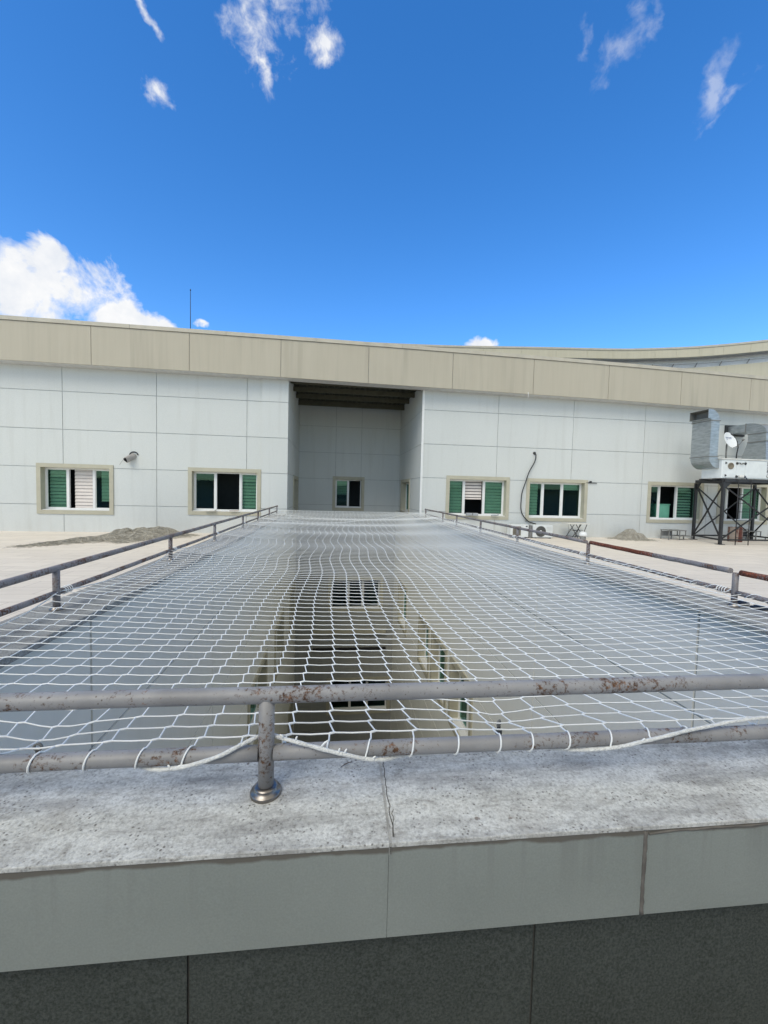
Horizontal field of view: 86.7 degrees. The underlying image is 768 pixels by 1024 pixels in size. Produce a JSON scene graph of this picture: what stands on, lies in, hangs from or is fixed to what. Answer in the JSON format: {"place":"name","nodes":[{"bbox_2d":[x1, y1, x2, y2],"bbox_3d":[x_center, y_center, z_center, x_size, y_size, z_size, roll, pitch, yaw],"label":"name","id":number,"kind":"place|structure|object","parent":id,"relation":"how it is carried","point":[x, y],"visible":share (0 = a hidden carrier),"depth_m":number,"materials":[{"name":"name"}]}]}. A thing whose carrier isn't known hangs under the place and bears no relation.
{"place":"outdoors","nodes":[
{"label":"outdoors","id":0,"kind":"place"},
{"bbox_2d":[0,531,767,621],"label":"terrace","id":1,"kind":"structure","parent":0,"point":[752,556],"depth_m":9.22,"materials":[{"name":"concrete"}]},
{"bbox_2d":[6,526,199,547],"bbox_3d":[-7.352,0.615,11.334,3.588,0.298,3.851,1,3,-7],"label":"pile of sand","id":2,"kind":"object","parent":1,"relation":"on","point":[125,535],"visible":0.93,"depth_m":11.24,"materials":[{"name":"beige sand"}]},
{"bbox_2d":[0,514,285,668],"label":"parapet","id":3,"kind":"structure","parent":1,"relation":"on","point":[73,606],"depth_m":2.83,"materials":[{"name":"grey concrete"}]},
{"bbox_2d":[0,505,277,616],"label":"railing","id":4,"kind":"object","parent":3,"relation":"on","point":[55,570],"visible":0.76,"depth_m":3.00,"materials":[{"name":"silver metal"}]},
{"bbox_2d":[0,739,767,1023],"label":"parapet","id":5,"kind":"structure","parent":1,"relation":"on","point":[628,885],"depth_m":1.01,"materials":[{"name":"concrete"}]},
{"bbox_2d":[32,742,42,752],"bbox_3d":[-0.998,0.761,1.175,0.028,0.196,0.021,1,3,-7],"label":"eye bolt","id":6,"kind":"object","parent":5,"relation":"attached to","point":[38,744],"visible":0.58,"depth_m":1.17,"materials":[{"name":"metal"}]},
{"bbox_2d":[0,673,767,803],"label":"railing","id":7,"kind":"object","parent":5,"relation":"on","point":[265,752],"visible":0.97,"depth_m":1.10,"materials":[{"name":"metal"}]},
{"bbox_2d":[0,510,767,774],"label":"safety net","id":8,"kind":"object","parent":7,"relation":"attached to","point":[371,531],"visible":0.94,"depth_m":2.38,"materials":[{"name":"fabric"}]},
{"bbox_2d":[495,719,501,734],"bbox_3d":[0.379,0.785,1.352,0.024,0.196,0.022,1,3,-7],"label":"eye bolt","id":9,"kind":"object","parent":5,"relation":"attached to","point":[499,727],"visible":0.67,"depth_m":1.34,"materials":[{"name":"metal"}]},
{"bbox_2d":[507,524,528,537],"bbox_3d":[4.724,0.669,14.368,0.660,0.470,0.340,1,3,-7],"label":"air conditioner","id":10,"kind":"object","parent":1,"relation":"on","point":[522,533],"visible":0.68,"depth_m":14.23,"materials":[{"name":"plastic"}]},
{"bbox_2d":[527,525,531,537],"bbox_3d":[5.123,0.689,14.364,0.100,0.450,0.230,1,3,-7],"label":"dark post","id":11,"kind":"object","parent":1,"relation":"on","point":[530,533],"visible":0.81,"depth_m":14.26,"materials":[{"name":"grey metal"}]},
{"bbox_2d":[529,524,552,538],"bbox_3d":[5.559,0.686,14.422,0.730,0.470,0.346,1,3,-7],"label":"air conditioner","id":12,"kind":"object","parent":1,"relation":"on","point":[544,528],"visible":0.69,"depth_m":14.27,"materials":[{"name":"plastic"}]},
{"bbox_2d":[561,522,589,537],"bbox_3d":[6.794,0.674,14.501,0.800,0.562,0.500,1,3,-7],"label":"folding table","id":13,"kind":"object","parent":1,"relation":"on","point":[576,535],"visible":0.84,"depth_m":14.34,"materials":[{"name":"white metal"}]},
{"bbox_2d":[579,532,586,539],"bbox_3d":[6.551,0.819,13.398,0.250,0.355,0.250,1,3,-7],"label":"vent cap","id":14,"kind":"object","parent":1,"relation":"on","point":[582,535],"visible":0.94,"depth_m":13.31,"materials":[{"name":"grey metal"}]},
{"bbox_2d":[416,516,767,633],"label":"parapet","id":15,"kind":"structure","parent":1,"relation":"on","point":[701,597],"depth_m":3.78,"materials":[{"name":"grey concrete"}]},
{"bbox_2d":[424,508,767,607],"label":"railing","id":16,"kind":"object","parent":15,"relation":"on","point":[734,585],"visible":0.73,"depth_m":3.93,"materials":[{"name":"silver metal"}]},
{"bbox_2d":[607,529,658,541],"bbox_3d":[8.963,0.800,14.749,1.870,0.386,1.427,1,3,-7],"label":"pile of sand","id":17,"kind":"object","parent":1,"relation":"on","point":[629,534],"visible":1,"depth_m":14.59,"materials":[{"name":"beige sand"}]},
{"bbox_2d":[660,529,692,539],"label":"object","id":18,"kind":"object","parent":1,"relation":"on","point":[668,532],"visible":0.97,"depth_m":15.10,"materials":[{"name":"grey metal"}]},
{"bbox_2d":[691,478,767,544],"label":"steel stand","id":19,"kind":"object","parent":1,"relation":"on","point":[724,484],"visible":0.96,"depth_m":14.53,"materials":[{"name":"black metal"}]},
{"bbox_2d":[689,409,767,479],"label":"air handler","id":20,"kind":"object","parent":19,"relation":"on","point":[751,463],"visible":1,"depth_m":13.89,"materials":[{"name":"metal"}]},
{"bbox_2d":[724,432,744,457],"bbox_3d":[12.000,-2.287,14.043,0.492,0.979,0.551,2,3,16],"label":"satellite dish","id":21,"kind":"object","parent":20,"relation":"on","point":[730,440],"visible":0.99,"depth_m":14.17,"materials":[{"name":"grey metal"}]},
{"bbox_2d":[731,434,738,457],"bbox_3d":[12.246,-2.278,14.236,0.282,0.957,0.092,2,3,14],"label":"hose","id":22,"kind":"object","parent":20,"relation":"attached to","point":[737,445],"visible":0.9,"depth_m":14.20,"materials":[{"name":"plastic"}]},
{"bbox_2d":[727,527,742,541],"bbox_3d":[12.817,0.815,14.854,0.446,0.525,0.446,1,3,-7],"label":"barrel","id":23,"kind":"object","parent":1,"relation":"on","point":[739,532],"visible":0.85,"depth_m":14.70,"materials":[{"name":"brown metal"}]},
{"bbox_2d":[735,479,751,544],"bbox_3d":[12.054,0.017,13.644,0.558,2.201,0.088,1,3,-7],"label":"ladder","id":24,"kind":"object","parent":1,"relation":"on","point":[749,512],"visible":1,"depth_m":13.62,"materials":[{"name":"black metal"}]},
{"bbox_2d":[743,530,765,538],"bbox_3d":[14.031,0.894,15.518,0.820,0.360,0.400,1,3,-7],"label":"step stool","id":25,"kind":"object","parent":1,"relation":"on","point":[746,533],"visible":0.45,"depth_m":15.35,"materials":[{"name":"grey metal"}]},
{"bbox_2d":[0,0,767,347],"label":"sky","id":26,"kind":"structure","parent":0,"point":[526,173],"materials":[{"name":"blue"}]},
{"bbox_2d":[737,600,749,604],"bbox_3d":[2.825,0.715,3.220,0.080,0.030,0.080,1,3,-7],"label":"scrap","id":27,"kind":"object","parent":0,"point":[741,602],"visible":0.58,"depth_m":3.19,"materials":[{"name":"grey"}]},
{"bbox_2d":[750,605,767,610],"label":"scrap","id":28,"kind":"object","parent":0,"point":[760,607],"visible":0.76,"depth_m":3.06,"materials":[{"name":"grey metal"}]},
{"label":"ground","id":29,"kind":"structure","parent":0,"visible":0},
{"bbox_2d":[0,315,767,741],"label":"office building","id":30,"kind":"structure","parent":29,"relation":"on","point":[206,423],"depth_m":14.30,"materials":[{"name":"white paint"}]},
{"bbox_2d":[36,463,113,514],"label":"window","id":31,"kind":"structure","parent":30,"relation":"in","point":[60,488],"depth_m":13.00,"materials":[{"name":"plastic"}]},
{"bbox_2d":[120,451,137,463],"bbox_3d":[-8.046,-1.700,12.842,0.228,0.457,0.476,3,3,32],"label":"security camera","id":32,"kind":"object","parent":30,"relation":"attached to","point":[130,457],"visible":1,"depth_m":12.83,"materials":[{"name":"plastic"}]},
{"bbox_2d":[190,289,190,328],"bbox_3d":[-6.639,-6.494,13.952,0.040,2.260,0.038,1,3,-7],"label":"lightning rod","id":33,"kind":"object","parent":30,"relation":"on","point":[190,308],"visible":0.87,"depth_m":13.92,"materials":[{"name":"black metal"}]},
{"bbox_2d":[188,467,260,515],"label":"window","id":34,"kind":"structure","parent":30,"relation":"in","point":[223,490],"depth_m":13.74,"materials":[{"name":"plastic"}]},
{"bbox_2d":[242,475,297,513],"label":"door","id":35,"kind":"structure","parent":30,"relation":"in","point":[295,479],"depth_m":17.19,"materials":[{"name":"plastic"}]},
{"bbox_2d":[332,476,364,510],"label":"window","id":36,"kind":"structure","parent":30,"relation":"in","point":[347,492],"depth_m":18.74,"materials":[{"name":"plastic"}]},
{"bbox_2d":[328,577,383,612],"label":"window","id":37,"kind":"structure","parent":30,"relation":"in","point":[358,606],"depth_m":20.53,"materials":[{"name":"plastic"}]},
{"bbox_2d":[326,676,390,715],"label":"window","id":38,"kind":"structure","parent":30,"relation":"in","point":[378,704],"depth_m":19.25,"materials":[{"name":"plastic"}]},
{"bbox_2d":[400,479,409,511],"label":"window","id":39,"kind":"structure","parent":30,"relation":"in","point":[405,483],"depth_m":18.04,"materials":[{"name":"plastic"}]},
{"bbox_2d":[445,475,509,519],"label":"window","id":40,"kind":"structure","parent":30,"relation":"in","point":[484,496],"depth_m":14.71,"materials":[{"name":"plastic"}]},
{"bbox_2d":[520,452,536,523],"bbox_3d":[5.228,-0.862,14.653,0.652,2.618,0.089,1,3,-11],"label":"cable","id":41,"kind":"object","parent":30,"relation":"attached to","point":[534,453],"visible":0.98,"depth_m":14.60,"materials":[{"name":"plastic"}]},
{"bbox_2d":[525,478,587,521],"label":"window","id":42,"kind":"structure","parent":30,"relation":"in","point":[560,500],"depth_m":15.11,"materials":[{"name":"plastic"}]},
{"bbox_2d":[375,339,767,375],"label":"curved wing","id":43,"kind":"structure","parent":30,"relation":"on","point":[750,358],"depth_m":36.60,"materials":[{"name":"beige metal"}]},
{"bbox_2d":[650,504,669,517],"bbox_3d":[10.863,0.069,16.155,0.670,0.790,0.470,1,3,-7],"label":"green crate","id":44,"kind":"object","parent":30,"relation":"in","point":[663,510],"visible":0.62,"depth_m":15.94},
{"bbox_2d":[646,481,703,523],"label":"window","id":45,"kind":"structure","parent":30,"relation":"in","point":[680,495],"depth_m":15.72,"materials":[{"name":"plastic"}]},
{"bbox_2d":[715,484,767,524],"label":"window","id":46,"kind":"structure","parent":30,"relation":"in","point":[743,509],"depth_m":16.11,"materials":[{"name":"plastic"}]},
{"bbox_2d":[0,511,767,754],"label":"light well","id":47,"kind":"object","parent":29,"relation":"on","point":[45,718],"visible":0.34,"depth_m":5.07,"materials":[{"name":"concrete"}]},
{"bbox_2d":[247,649,267,744],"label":"window","id":48,"kind":"structure","parent":47,"relation":"in","point":[252,708],"depth_m":9.61,"materials":[{"name":"plastic"}]},
{"bbox_2d":[274,608,283,683],"bbox_3d":[-3.396,4.092,12.729,0.280,1.600,2.150,1,3,-7],"label":"window","id":49,"kind":"structure","parent":47,"relation":"in","point":[280,633],"depth_m":13.56,"materials":[{"name":"plastic"}]},
{"bbox_2d":[288,703,292,742],"bbox_3d":[-4.031,8.646,17.027,0.280,1.650,2.050,1,3,-7],"label":"window","id":50,"kind":"structure","parent":47,"relation":"in","point":[290,717],"depth_m":17.91,"materials":[{"name":"glass"}]},
{"bbox_2d":[289,582,294,633],"bbox_3d":[-3.914,3.878,16.791,0.280,1.600,2.050,1,3,-7],"label":"window","id":51,"kind":"structure","parent":47,"relation":"in","point":[292,593],"depth_m":17.59,"materials":[{"name":"plastic"}]},
{"bbox_2d":[397,578,407,636],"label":"window","id":52,"kind":"structure","parent":47,"relation":"in","point":[403,604],"depth_m":17.49,"materials":[{"name":"plastic"}]},
{"bbox_2d":[417,612,444,681],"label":"window","id":53,"kind":"structure","parent":47,"relation":"in","point":[422,628],"depth_m":13.34,"materials":[{"name":"glass"}]},
{"bbox_2d":[430,629,466,724],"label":"window","id":54,"kind":"structure","parent":47,"relation":"in","point":[433,667],"depth_m":11.67,"materials":[{"name":"plastic"}]},
{"bbox_2d":[448,654,472,735],"bbox_3d":[1.824,4.355,9.195,0.280,1.680,1.600,1,3,-7],"label":"window","id":55,"kind":"structure","parent":47,"relation":"in","point":[452,705],"depth_m":9.70,"materials":[{"name":"plastic"}]}
]}

